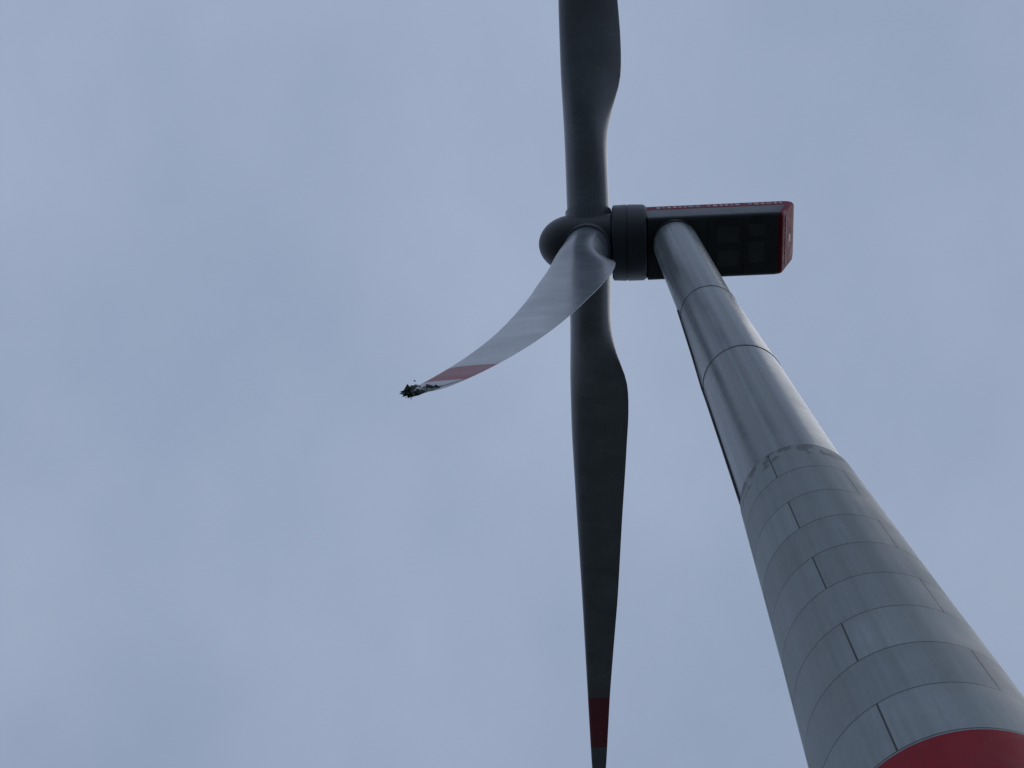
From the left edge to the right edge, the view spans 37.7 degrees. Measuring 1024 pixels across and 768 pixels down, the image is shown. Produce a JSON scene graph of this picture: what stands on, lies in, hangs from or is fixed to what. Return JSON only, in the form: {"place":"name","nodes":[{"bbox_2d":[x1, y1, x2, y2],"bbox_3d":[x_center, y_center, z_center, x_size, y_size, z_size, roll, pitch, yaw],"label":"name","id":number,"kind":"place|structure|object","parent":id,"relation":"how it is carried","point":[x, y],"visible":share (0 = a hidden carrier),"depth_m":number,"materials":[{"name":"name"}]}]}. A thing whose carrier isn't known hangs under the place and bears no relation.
{"place":"outdoors","nodes":[
{"label":"outdoors","id":0,"kind":"place"},
{"bbox_2d":[0,0,1023,767],"label":"sky","id":1,"kind":"structure","parent":0,"point":[234,234],"materials":[{"name":"blue"}]},
{"label":"ground","id":2,"kind":"structure","parent":0,"visible":0},
{"label":"gravel pad","id":3,"kind":"object","parent":2,"relation":"on","visible":0},
{"bbox_2d":[653,222,1023,767],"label":"tower","id":4,"kind":"structure","parent":3,"relation":"on","point":[887,659],"depth_m":54.14,"materials":[{"name":"concrete"}]},
{"bbox_2d":[651,219,698,258],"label":"yaw collar","id":5,"kind":"object","parent":4,"relation":"attached to","point":[669,221],"visible":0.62,"depth_m":109.41,"materials":[{"name":"black metal"}]},
{"bbox_2d":[677,310,739,504],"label":"cable run","id":6,"kind":"object","parent":4,"relation":"attached to","point":[722,449],"visible":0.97,"depth_m":78.32,"materials":[{"name":"black rubber"}]},
{"bbox_2d":[646,201,793,279],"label":"nacelle","id":7,"kind":"object","parent":4,"relation":"on","point":[772,217],"visible":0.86,"depth_m":110.28,"materials":[{"name":"metal"}]},
{"bbox_2d":[612,204,646,280],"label":"rotor bearing housing","id":8,"kind":"object","parent":7,"relation":"attached to","point":[629,239],"visible":0.98,"depth_m":109.54,"materials":[{"name":"grey metal"}]},
{"bbox_2d":[402,223,615,397],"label":"blade","id":9,"kind":"object","parent":8,"relation":"attached to","point":[579,271],"visible":0.98,"depth_m":82.67,"materials":[{"name":"grey plastic"}]},
{"bbox_2d":[400,380,439,398],"bbox_3d":[-3.122,0.098,50.458,1.375,1.628,0.613,-3,-70,0],"label":"torn tip","id":10,"kind":"object","parent":9,"relation":"attached to","point":[408,388],"visible":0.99,"depth_m":50.29,"materials":[{"name":"plastic"}]},
{"bbox_2d":[539,213,611,264],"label":"spinner","id":11,"kind":"object","parent":8,"relation":"attached to","point":[554,233],"visible":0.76,"depth_m":110.78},
{"bbox_2d":[558,0,620,217],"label":"blade","id":12,"kind":"object","parent":8,"relation":"attached to","point":[590,48],"visible":0.91,"depth_m":114.68,"materials":[{"name":"grey plastic"}]},
{"bbox_2d":[570,273,628,767],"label":"blade","id":13,"kind":"object","parent":8,"relation":"attached to","point":[599,403],"visible":0.96,"depth_m":129.40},
{"bbox_2d":[707,221,707,251],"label":"panel seam","id":14,"kind":"object","parent":7,"relation":"attached to","point":[707,236],"visible":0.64,"depth_m":109.86,"materials":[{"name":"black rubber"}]},
{"bbox_2d":[717,226,738,242],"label":"hatch","id":15,"kind":"object","parent":7,"relation":"attached to","point":[727,234],"visible":1,"depth_m":109.82,"materials":[{"name":"metal"}]},
{"bbox_2d":[717,250,738,266],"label":"hatch","id":16,"kind":"object","parent":7,"relation":"attached to","point":[728,258],"visible":1,"depth_m":110.44,"materials":[{"name":"metal"}]},
{"bbox_2d":[743,219,743,258],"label":"panel seam","id":17,"kind":"object","parent":7,"relation":"attached to","point":[743,238],"visible":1,"depth_m":109.99,"materials":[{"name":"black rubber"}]},
{"bbox_2d":[748,241,764,262],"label":"hatch","id":18,"kind":"object","parent":7,"relation":"attached to","point":[755,251],"visible":1,"depth_m":110.32,"materials":[{"name":"metal"}]},
{"bbox_2d":[748,224,764,235],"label":"hatch","id":19,"kind":"object","parent":7,"relation":"attached to","point":[756,229],"visible":1,"depth_m":109.75,"materials":[{"name":"metal"}]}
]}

